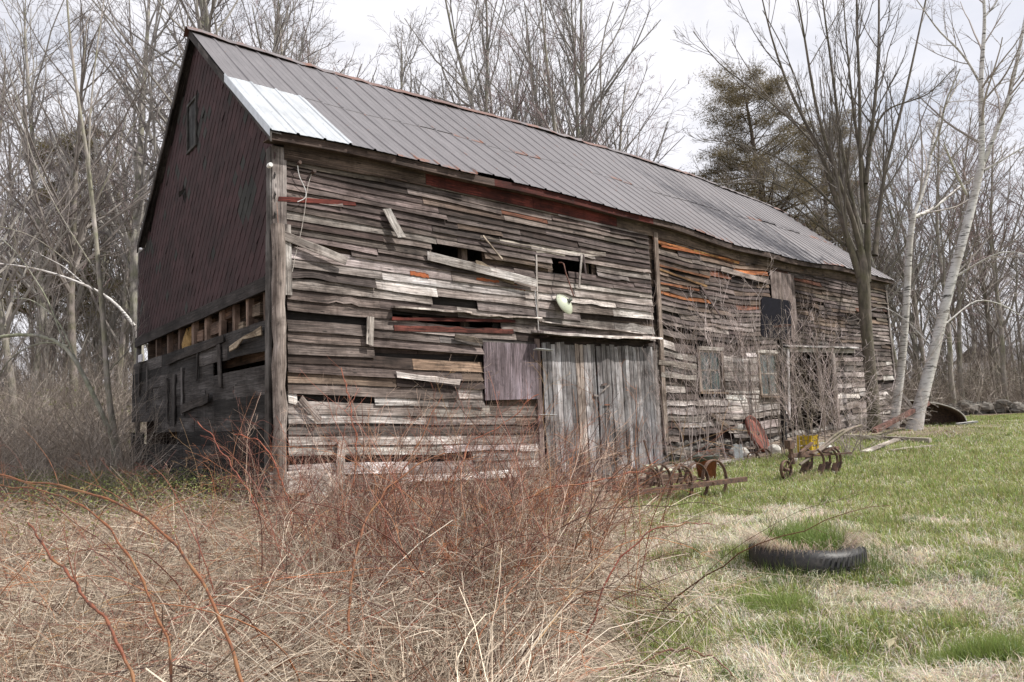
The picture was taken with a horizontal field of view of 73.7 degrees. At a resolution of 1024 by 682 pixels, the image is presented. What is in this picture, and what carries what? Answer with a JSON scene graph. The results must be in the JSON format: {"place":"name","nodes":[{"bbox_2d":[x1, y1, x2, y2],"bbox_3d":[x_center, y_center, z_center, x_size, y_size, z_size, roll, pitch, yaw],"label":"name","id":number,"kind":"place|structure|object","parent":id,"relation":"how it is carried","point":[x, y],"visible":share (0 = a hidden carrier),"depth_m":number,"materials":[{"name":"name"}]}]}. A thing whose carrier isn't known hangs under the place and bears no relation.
{"place":"outdoors","nodes":[
{"label":"outdoors","id":0,"kind":"place"},
{"bbox_2d":[0,397,1023,681],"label":"ground","id":1,"kind":"structure","parent":0,"point":[886,433],"depth_m":7.60,"materials":[{"name":"plant"}]},
{"bbox_2d":[0,291,57,407],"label":"bare tree","id":2,"kind":"object","parent":1,"relation":"on","point":[22,347],"visible":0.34,"depth_m":29.21,"materials":[{"name":"grey plant"}]},
{"bbox_2d":[0,60,88,402],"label":"bare tree","id":3,"kind":"object","parent":1,"relation":"on","point":[11,290],"visible":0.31,"depth_m":31.00,"materials":[{"name":"grey plant"}]},
{"bbox_2d":[0,7,105,460],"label":"bare tree","id":4,"kind":"object","parent":1,"relation":"on","point":[4,329],"visible":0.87,"depth_m":22.13,"materials":[{"name":"grey plant"}]},
{"bbox_2d":[3,207,108,414],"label":"bare tree","id":5,"kind":"object","parent":1,"relation":"on","point":[49,327],"visible":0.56,"depth_m":27.03,"materials":[{"name":"grey plant"}]},
{"bbox_2d":[0,201,117,485],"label":"bent tree","id":6,"kind":"object","parent":1,"relation":"on","point":[64,346],"visible":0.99,"depth_m":15.92,"materials":[{"name":"grey plant"}]},
{"bbox_2d":[0,124,128,415],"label":"tree","id":7,"kind":"object","parent":1,"relation":"on","point":[24,287],"visible":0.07,"depth_m":38.13,"materials":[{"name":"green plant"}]},
{"bbox_2d":[0,18,129,279],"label":"bare tree","id":8,"kind":"object","parent":1,"relation":"on","point":[55,186],"visible":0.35,"depth_m":32.41,"materials":[{"name":"grey plant"}]},
{"bbox_2d":[0,246,135,326],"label":"fallen birch","id":9,"kind":"object","parent":1,"relation":"on","point":[111,300],"visible":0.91,"depth_m":18.82,"materials":[{"name":"white plant"}]},
{"bbox_2d":[22,266,114,415],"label":"bare tree","id":10,"kind":"object","parent":1,"relation":"on","point":[65,330],"visible":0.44,"depth_m":28.88,"materials":[{"name":"grey plant"}]},
{"bbox_2d":[0,0,139,418],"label":"bare tree","id":11,"kind":"object","parent":1,"relation":"on","point":[46,280],"visible":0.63,"depth_m":27.02,"materials":[{"name":"grey plant"}]},
{"bbox_2d":[1,71,149,417],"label":"bare tree","id":12,"kind":"object","parent":1,"relation":"on","point":[80,286],"visible":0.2,"depth_m":36.30,"materials":[{"name":"grey plant"}]},
{"bbox_2d":[27,509,134,681],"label":"bramble cane","id":13,"kind":"object","parent":1,"relation":"on","point":[103,615],"visible":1,"depth_m":2.51,"materials":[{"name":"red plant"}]},
{"bbox_2d":[0,0,167,440],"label":"bare tree","id":14,"kind":"object","parent":1,"relation":"on","point":[72,250],"visible":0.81,"depth_m":24.08,"materials":[{"name":"grey plant"}]},
{"bbox_2d":[48,207,122,390],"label":"bare tree","id":15,"kind":"object","parent":1,"relation":"on","point":[94,342],"visible":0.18,"depth_m":37.86,"materials":[{"name":"grey plant"}]},
{"bbox_2d":[0,462,172,681],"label":"bramble cane","id":16,"kind":"object","parent":1,"relation":"on","point":[143,582],"visible":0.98,"depth_m":3.04,"materials":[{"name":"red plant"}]},
{"bbox_2d":[0,0,175,493],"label":"leaning tree","id":17,"kind":"object","parent":1,"relation":"on","point":[93,203],"visible":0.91,"depth_m":16.60,"materials":[{"name":"grey plant"}]},
{"bbox_2d":[48,192,146,419],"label":"bare tree","id":18,"kind":"object","parent":1,"relation":"on","point":[112,318],"visible":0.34,"depth_m":32.32,"materials":[{"name":"grey plant"}]},
{"bbox_2d":[0,309,206,517],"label":"thicket","id":19,"kind":"object","parent":1,"relation":"on","point":[89,443],"visible":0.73,"depth_m":15.82,"materials":[{"name":"plant"}]},
{"bbox_2d":[65,87,149,373],"bbox_3d":[-23.139,-4.568,41.608,7.021,19.958,8.122,-6,-7,34],"label":"bare tree","id":20,"kind":"object","parent":1,"relation":"on","point":[108,264],"visible":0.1,"depth_m":39.98,"materials":[{"name":"grey plant"}]},
{"bbox_2d":[50,69,174,417],"bbox_3d":[-17.981,-4.750,32.742,6.542,19.341,8.694,-5,-7,24],"label":"bare tree","id":21,"kind":"object","parent":1,"relation":"on","point":[124,325],"visible":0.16,"depth_m":31.73,"materials":[{"name":"grey plant"}]},
{"bbox_2d":[3,0,230,442],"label":"bare tree","id":22,"kind":"object","parent":1,"relation":"on","point":[132,266],"visible":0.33,"depth_m":27.95,"materials":[{"name":"grey plant"}]},
{"bbox_2d":[0,440,243,681],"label":"bramble cane","id":23,"kind":"object","parent":1,"relation":"on","point":[199,577],"visible":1,"depth_m":2.90,"materials":[{"name":"red plant"}]},
{"bbox_2d":[86,37,182,349],"bbox_3d":[-17.843,-4.939,32.720,7.930,19.488,6.855,-5,-6,20],"label":"bare tree","id":24,"kind":"object","parent":1,"relation":"on","point":[120,269],"visible":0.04,"depth_m":31.42,"materials":[{"name":"grey plant"}]},
{"bbox_2d":[32,0,353,202],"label":"bare tree","id":25,"kind":"object","parent":1,"relation":"on","point":[207,21],"visible":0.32,"depth_m":26.52,"materials":[{"name":"grey plant"}]},
{"bbox_2d":[87,0,343,214],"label":"bare tree","id":26,"kind":"object","parent":1,"relation":"on","point":[164,116],"visible":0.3,"depth_m":28.82,"materials":[{"name":"grey plant"}]},
{"bbox_2d":[137,0,328,167],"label":"bare tree","id":27,"kind":"object","parent":1,"relation":"on","point":[278,13],"visible":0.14,"depth_m":35.95,"materials":[{"name":"grey plant"}]},
{"bbox_2d":[231,0,356,74],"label":"bare tree","id":28,"kind":"object","parent":1,"relation":"on","point":[256,22],"visible":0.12,"depth_m":36.98,"materials":[{"name":"grey plant"}]},
{"bbox_2d":[214,0,388,77],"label":"bare tree","id":29,"kind":"object","parent":1,"relation":"on","point":[259,14],"visible":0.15,"depth_m":35.05,"materials":[{"name":"grey plant"}]},
{"bbox_2d":[239,0,389,84],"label":"bare tree","id":30,"kind":"object","parent":1,"relation":"on","point":[303,25],"visible":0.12,"depth_m":53.51,"materials":[{"name":"grey plant"}]},
{"bbox_2d":[0,465,642,594],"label":"green groundcover","id":31,"kind":"object","parent":1,"relation":"on","point":[113,489],"visible":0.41,"depth_m":10.96,"materials":[{"name":"green plant"}]},
{"bbox_2d":[341,441,453,676],"bbox_3d":[-0.690,1.324,4.076,0.266,1.423,1.231,-6,-7,28],"label":"bramble cane","id":32,"kind":"object","parent":1,"relation":"on","point":[354,560],"visible":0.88,"depth_m":3.94,"materials":[{"name":"brown plant"}]},
{"bbox_2d":[0,453,808,681],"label":"dry weeds","id":33,"kind":"object","parent":1,"relation":"on","point":[100,647],"visible":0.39,"depth_m":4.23,"materials":[{"name":"plant"}]},
{"bbox_2d":[367,6,448,98],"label":"bare tree","id":34,"kind":"object","parent":1,"relation":"on","point":[402,73],"visible":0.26,"depth_m":39.33,"materials":[{"name":"grey plant"}]},
{"bbox_2d":[0,336,892,681],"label":"bramble thicket","id":35,"kind":"object","parent":1,"relation":"on","point":[386,518],"visible":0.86,"depth_m":5.64,"materials":[{"name":"plant"}]},
{"bbox_2d":[408,0,548,120],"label":"bare tree","id":36,"kind":"object","parent":1,"relation":"on","point":[486,49],"visible":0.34,"depth_m":38.04,"materials":[{"name":"grey plant"}]},
{"bbox_2d":[420,2,571,126],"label":"bare tree","id":37,"kind":"object","parent":1,"relation":"on","point":[474,96],"visible":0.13,"depth_m":52.75,"materials":[{"name":"grey plant"}]},
{"bbox_2d":[387,0,619,143],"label":"bare tree","id":38,"kind":"object","parent":1,"relation":"on","point":[467,105],"visible":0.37,"depth_m":39.79,"materials":[{"name":"grey plant"}]},
{"bbox_2d":[0,323,1023,446],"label":"undergrowth","id":39,"kind":"object","parent":1,"relation":"on","point":[910,393],"visible":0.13,"depth_m":37.62,"materials":[{"name":"plant"}]},
{"bbox_2d":[130,26,895,513],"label":"barn","id":40,"kind":"structure","parent":1,"relation":"on","point":[374,242],"depth_m":14.38,"materials":[{"name":"wood"}]},
{"bbox_2d":[186,95,197,154],"bbox_3d":[-6.866,-4.643,14.717,0.090,1.110,0.680,3,-8,-41],"label":"gable window","id":41,"kind":"structure","parent":40,"relation":"in","point":[192,107],"depth_m":14.72,"materials":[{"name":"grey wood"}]},
{"bbox_2d":[556,262,573,314],"bbox_3d":[1.133,-1.181,15.094,0.434,1.230,0.382,-1,-6,-14],"label":"yard lamp","id":42,"kind":"object","parent":40,"relation":"attached to","point":[564,303],"visible":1,"depth_m":14.93,"materials":[{"name":"metal"}]},
{"bbox_2d":[533,342,600,479],"bbox_3d":[1.246,1.528,14.881,1.967,3.049,0.210,3,-8,-41],"label":"barn door","id":43,"kind":"structure","parent":40,"relation":"in","point":[577,359],"depth_m":15.02,"materials":[{"name":"grey wood"}]},
{"bbox_2d":[595,344,659,473],"bbox_3d":[2.792,1.607,16.258,2.076,3.041,0.150,3,-8,-41],"label":"barn door","id":44,"kind":"structure","parent":40,"relation":"in","point":[609,359],"depth_m":16.27,"materials":[{"name":"grey wood"}]},
{"bbox_2d":[696,346,728,393],"bbox_3d":[5.498,0.816,18.816,1.330,1.320,0.132,3,-8,-41],"label":"window","id":45,"kind":"structure","parent":40,"relation":"in","point":[718,385],"depth_m":18.88,"materials":[{"name":"grey wood"}]},
{"bbox_2d":[756,350,778,397],"bbox_3d":[7.880,1.012,20.870,1.370,1.481,0.132,3,-8,-41],"label":"window","id":46,"kind":"structure","parent":40,"relation":"in","point":[765,368],"depth_m":20.85,"materials":[{"name":"grey wood"}]},
{"bbox_2d":[474,21,591,141],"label":"bare tree","id":47,"kind":"object","parent":1,"relation":"on","point":[511,89],"visible":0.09,"depth_m":50.12,"materials":[{"name":"grey plant"}]},
{"bbox_2d":[453,0,620,142],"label":"bare tree","id":48,"kind":"object","parent":1,"relation":"on","point":[547,69],"visible":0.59,"depth_m":36.19,"materials":[{"name":"grey plant"}]},
{"bbox_2d":[426,459,663,584],"bbox_3d":[0.407,1.693,6.299,2.525,1.031,0.824,2,-8,-37],"label":"bramble cane","id":49,"kind":"object","parent":1,"relation":"on","point":[535,495],"visible":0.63,"depth_m":6.40,"materials":[{"name":"brown plant"}]},
{"bbox_2d":[480,0,648,158],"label":"bare tree","id":50,"kind":"object","parent":1,"relation":"on","point":[535,83],"visible":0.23,"depth_m":41.05,"materials":[{"name":"grey plant"}]},
{"bbox_2d":[524,0,645,152],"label":"bare tree","id":51,"kind":"object","parent":1,"relation":"on","point":[575,84],"visible":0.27,"depth_m":40.34,"materials":[{"name":"grey plant"}]},
{"bbox_2d":[511,0,693,162],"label":"bare tree","id":52,"kind":"object","parent":1,"relation":"on","point":[581,68],"visible":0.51,"depth_m":41.10,"materials":[{"name":"grey plant"}]},
{"bbox_2d":[557,52,694,169],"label":"bare tree","id":53,"kind":"object","parent":1,"relation":"on","point":[635,136],"visible":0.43,"depth_m":44.05,"materials":[{"name":"grey plant"}]},
{"bbox_2d":[578,512,716,668],"bbox_3d":[0.863,1.553,4.355,1.072,0.871,0.443,-2,-6,-9],"label":"bramble cane","id":54,"kind":"object","parent":1,"relation":"on","point":[620,557],"visible":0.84,"depth_m":4.29,"materials":[{"name":"brown plant"}]},
{"bbox_2d":[594,440,747,499],"bbox_3d":[2.637,2.135,11.516,2.440,0.958,1.178,0,-6,-21],"label":"spring tooth harrow","id":55,"kind":"object","parent":1,"relation":"on","point":[707,483],"visible":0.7,"depth_m":11.24,"materials":[{"name":"metal"}]},
{"bbox_2d":[655,315,711,469],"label":"sapling","id":56,"kind":"object","parent":1,"relation":"on","point":[688,425],"visible":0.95,"depth_m":15.64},
{"bbox_2d":[660,292,729,454],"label":"sapling","id":57,"kind":"object","parent":1,"relation":"on","point":[701,370],"visible":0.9,"depth_m":16.94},
{"bbox_2d":[692,454,718,479],"bbox_3d":[3.943,2.548,13.842,0.552,0.514,0.529,-2,-6,0],"label":"rusty bucket","id":58,"kind":"object","parent":1,"relation":"on","point":[711,468],"visible":0.69,"depth_m":13.68,"materials":[{"name":"metal"}]},
{"bbox_2d":[683,274,747,460],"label":"sapling","id":59,"kind":"object","parent":1,"relation":"on","point":[716,409],"visible":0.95,"depth_m":16.64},
{"bbox_2d":[535,424,905,486],"bbox_3d":[7.809,3.011,19.660,18.387,0.583,1.986,3,-8,-43],"label":"wood debris","id":60,"kind":"object","parent":1,"relation":"on","point":[731,455],"visible":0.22,"depth_m":19.27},
{"bbox_2d":[679,252,765,457],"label":"sapling","id":61,"kind":"object","parent":1,"relation":"on","point":[722,363],"visible":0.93,"depth_m":17.32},
{"bbox_2d":[698,292,763,456],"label":"sapling","id":62,"kind":"object","parent":1,"relation":"on","point":[734,373],"visible":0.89,"depth_m":17.88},
{"bbox_2d":[718,256,778,449],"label":"sapling","id":63,"kind":"object","parent":1,"relation":"on","point":[753,347],"visible":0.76,"depth_m":18.77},
{"bbox_2d":[715,302,789,454],"bbox_3d":[6.511,0.943,18.219,2.062,4.272,2.555,-4,-6,16],"label":"shrub","id":64,"kind":"object","parent":1,"relation":"on","point":[770,419],"visible":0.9,"depth_m":18.19,"materials":[{"name":"plant"}]},
{"bbox_2d":[745,415,768,451],"bbox_3d":[6.767,2.556,18.856,0.485,1.027,1.072,-7,-8,38],"label":"rusty disc","id":65,"kind":"object","parent":1,"relation":"on","point":[759,444],"visible":0.64,"depth_m":18.80,"materials":[{"name":"metal"}]},
{"bbox_2d":[722,265,809,455],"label":"sapling","id":66,"kind":"object","parent":1,"relation":"on","point":[778,415],"visible":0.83,"depth_m":17.85,"materials":[{"name":"plant"}]},
{"bbox_2d":[689,54,855,407],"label":"pine tree","id":67,"kind":"object","parent":1,"relation":"on","point":[738,102],"visible":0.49,"depth_m":40.70,"materials":[{"name":"pine needles"},{"name":"bark"}]},
{"bbox_2d":[760,297,790,444],"bbox_3d":[7.776,0.848,19.530,1.002,4.326,0.741,3,-8,-41],"label":"basketball hoop","id":68,"kind":"object","parent":1,"relation":"on","point":[772,307],"visible":0.75,"depth_m":19.75,"materials":[{"name":"metal"}]},
{"bbox_2d":[751,295,812,461],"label":"sapling","id":69,"kind":"object","parent":1,"relation":"on","point":[784,384],"visible":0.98,"depth_m":16.57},
{"bbox_2d":[740,296,868,450],"bbox_3d":[7.451,0.857,17.837,3.054,4.367,3.872,-2,-6,0],"label":"shrub","id":70,"kind":"object","parent":1,"relation":"on","point":[799,407],"visible":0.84,"depth_m":17.55,"materials":[{"name":"plant"}]},
{"bbox_2d":[587,419,1023,681],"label":"dead grass","id":71,"kind":"structure","parent":1,"relation":"on","point":[938,595],"depth_m":5.07,"materials":[{"name":"plant"}]},
{"bbox_2d":[592,413,1023,681],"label":"grass","id":72,"kind":"structure","parent":1,"relation":"on","point":[980,647],"depth_m":6.34,"materials":[{"name":"plant"}]},
{"bbox_2d":[749,534,867,578],"bbox_3d":[2.647,1.963,6.134,0.997,0.335,0.982,0,-7,-23],"label":"tyre planter","id":73,"kind":"object","parent":1,"relation":"on","point":[820,560],"visible":0.65,"depth_m":5.74,"materials":[{"name":"rubber"}]},
{"bbox_2d":[732,513,885,556],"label":"grass","id":74,"kind":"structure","parent":73,"relation":"in","point":[811,540],"depth_m":6.04,"materials":[{"name":"plant"}]},
{"bbox_2d":[715,532,909,593],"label":"rim grass","id":75,"kind":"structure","parent":1,"relation":"on","point":[874,569],"depth_m":5.69,"materials":[{"name":"plant"}]},
{"bbox_2d":[670,0,957,432],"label":"maple tree","id":76,"kind":"object","parent":1,"relation":"on","point":[860,257],"visible":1,"depth_m":22.69,"materials":[{"name":"grey plant"}]},
{"bbox_2d":[779,424,861,478],"bbox_3d":[6.153,2.220,13.726,2.459,0.985,0.756,1,-7,-30],"label":"walking cultivator","id":77,"kind":"object","parent":1,"relation":"on","point":[808,455],"visible":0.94,"depth_m":13.46,"materials":[{"name":"iron"},{"name":"weathered wood"}]},
{"bbox_2d":[777,292,868,457],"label":"sapling","id":78,"kind":"object","parent":1,"relation":"on","point":[816,350],"visible":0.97,"depth_m":16.97,"materials":[{"name":"plant"}]},
{"bbox_2d":[782,153,898,272],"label":"bare tree","id":79,"kind":"object","parent":1,"relation":"on","point":[826,203],"visible":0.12,"depth_m":41.36,"materials":[{"name":"grey plant"}]},
{"bbox_2d":[767,359,944,452],"bbox_3d":[8.485,1.806,18.458,4.320,2.734,4.347,0,-7,-24],"label":"shrub","id":80,"kind":"object","parent":1,"relation":"on","point":[858,447],"visible":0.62,"depth_m":17.94,"materials":[{"name":"plant"}]},
{"bbox_2d":[765,293,957,455],"bbox_3d":[8.658,0.744,17.504,4.343,4.427,4.799,-5,-6,20],"label":"shrub","id":81,"kind":"object","parent":1,"relation":"on","point":[834,406],"visible":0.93,"depth_m":17.06,"materials":[{"name":"plant"}]},
{"bbox_2d":[808,130,952,295],"bbox_3d":[18.838,-3.763,36.045,8.597,16.161,7.621,-5,-7,23],"label":"bare tree","id":82,"kind":"object","parent":1,"relation":"on","point":[859,212],"visible":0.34,"depth_m":36.02,"materials":[{"name":"grey plant"}]},
{"bbox_2d":[790,95,981,372],"bbox_3d":[19.152,-4.015,35.125,8.754,16.549,6.457,-6,-7,30],"label":"bare tree","id":83,"kind":"object","parent":1,"relation":"on","point":[873,265],"visible":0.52,"depth_m":34.99,"materials":[{"name":"grey plant"}]},
{"bbox_2d":[827,112,972,400],"bbox_3d":[21.788,-4.142,37.953,7.676,17.076,5.776,-1,-6,-12],"label":"bare tree","id":84,"kind":"object","parent":1,"relation":"on","point":[920,341],"visible":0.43,"depth_m":37.87,"materials":[{"name":"grey plant"}]},
{"bbox_2d":[836,100,982,384],"bbox_3d":[23.878,-4.980,40.700,7.774,19.104,6.720,-6,-7,31],"label":"bare tree","id":85,"kind":"object","parent":1,"relation":"on","point":[911,320],"visible":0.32,"depth_m":39.73,"materials":[{"name":"grey plant"}]},
{"bbox_2d":[873,96,975,397],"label":"bare tree","id":86,"kind":"object","parent":1,"relation":"on","point":[910,202],"visible":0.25,"depth_m":55.74,"materials":[{"name":"grey plant"}]},
{"bbox_2d":[826,399,1023,414],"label":"stone wall","id":87,"kind":"structure","parent":1,"relation":"on","point":[998,408],"depth_m":34.67,"materials":[{"name":"stone"}]},
{"bbox_2d":[909,251,954,395],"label":"bare tree","id":88,"kind":"object","parent":1,"relation":"on","point":[929,325],"visible":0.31,"depth_m":48.49,"materials":[{"name":"grey plant"}]},
{"bbox_2d":[842,0,1023,430],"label":"white birch","id":89,"kind":"object","parent":1,"relation":"on","point":[929,369],"visible":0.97,"depth_m":23.18,"materials":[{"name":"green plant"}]},
{"bbox_2d":[900,400,966,424],"bbox_3d":[15.571,2.752,25.367,2.005,1.209,0.932,-4,-6,14],"label":"metal hood","id":90,"kind":"object","parent":1,"relation":"on","point":[942,413],"visible":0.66,"depth_m":25.64,"materials":[{"name":"metal"}]},
{"bbox_2d":[887,49,996,428],"bbox_3d":[15.621,-4.148,24.671,5.844,14.575,3.838,3,-8,-43],"label":"white birch","id":91,"kind":"object","parent":1,"relation":"on","point":[902,354],"visible":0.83,"depth_m":24.24,"materials":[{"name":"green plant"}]},
{"bbox_2d":[870,71,1023,399],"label":"bare tree","id":92,"kind":"object","parent":1,"relation":"on","point":[958,331],"visible":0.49,"depth_m":39.45,"materials":[{"name":"grey plant"}]},
{"bbox_2d":[879,77,1023,403],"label":"bare tree","id":93,"kind":"object","parent":1,"relation":"on","point":[943,276],"visible":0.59,"depth_m":37.03,"materials":[{"name":"grey plant"}]},
{"bbox_2d":[900,186,1005,375],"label":"bare tree","id":94,"kind":"object","parent":1,"relation":"on","point":[951,314],"visible":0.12,"depth_m":69.31,"materials":[{"name":"grey plant"}]},
{"bbox_2d":[899,122,1023,388],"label":"bare tree","id":95,"kind":"object","parent":1,"relation":"on","point":[973,297],"visible":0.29,"depth_m":51.55,"materials":[{"name":"grey plant"}]},
{"bbox_2d":[938,271,1005,400],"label":"bare tree","id":96,"kind":"object","parent":1,"relation":"on","point":[967,344],"visible":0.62,"depth_m":44.86,"materials":[{"name":"grey plant"}]},
{"bbox_2d":[925,99,1023,399],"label":"bare tree","id":97,"kind":"object","parent":1,"relation":"on","point":[997,296],"visible":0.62,"depth_m":39.32,"materials":[{"name":"grey plant"}]},
{"bbox_2d":[933,178,1020,385],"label":"bare tree","id":98,"kind":"object","parent":1,"relation":"on","point":[970,290],"visible":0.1,"depth_m":70.34,"materials":[{"name":"grey plant"}]},
{"bbox_2d":[937,184,1023,394],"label":"bare tree","id":99,"kind":"object","parent":1,"relation":"on","point":[977,325],"visible":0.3,"depth_m":46.88,"materials":[{"name":"grey plant"}]},
{"bbox_2d":[938,176,1023,397],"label":"bare tree","id":100,"kind":"object","parent":1,"relation":"on","point":[987,316],"visible":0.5,"depth_m":43.74,"materials":[{"name":"grey plant"}]},
{"bbox_2d":[957,221,1023,395],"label":"bare tree","id":101,"kind":"object","parent":1,"relation":"on","point":[1008,339],"visible":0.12,"depth_m":57.63,"materials":[{"name":"grey plant"}]},
{"bbox_2d":[970,156,1023,291],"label":"bare tree","id":102,"kind":"object","parent":1,"relation":"on","point":[1011,261],"visible":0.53,"depth_m":41.99,"materials":[{"name":"grey plant"}]},
{"bbox_2d":[983,223,1023,367],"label":"bare tree","id":103,"kind":"object","parent":1,"relation":"on","point":[1018,323],"visible":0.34,"depth_m":49.74,"materials":[{"name":"grey plant"}]},
{"bbox_2d":[993,284,1023,400],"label":"bare tree","id":104,"kind":"object","parent":1,"relation":"on","point":[1016,342],"visible":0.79,"depth_m":38.65,"materials":[{"name":"grey plant"}]},
{"bbox_2d":[0,0,1023,396],"label":"sky","id":105,"kind":"structure","parent":0,"point":[350,17],"materials":[{"name":"white"}]},
{"bbox_2d":[774,105,921,312],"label":"tree","id":106,"kind":"object","parent":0,"point":[796,161],"visible":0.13,"depth_m":46.70,"materials":[{"name":"grey plant"}]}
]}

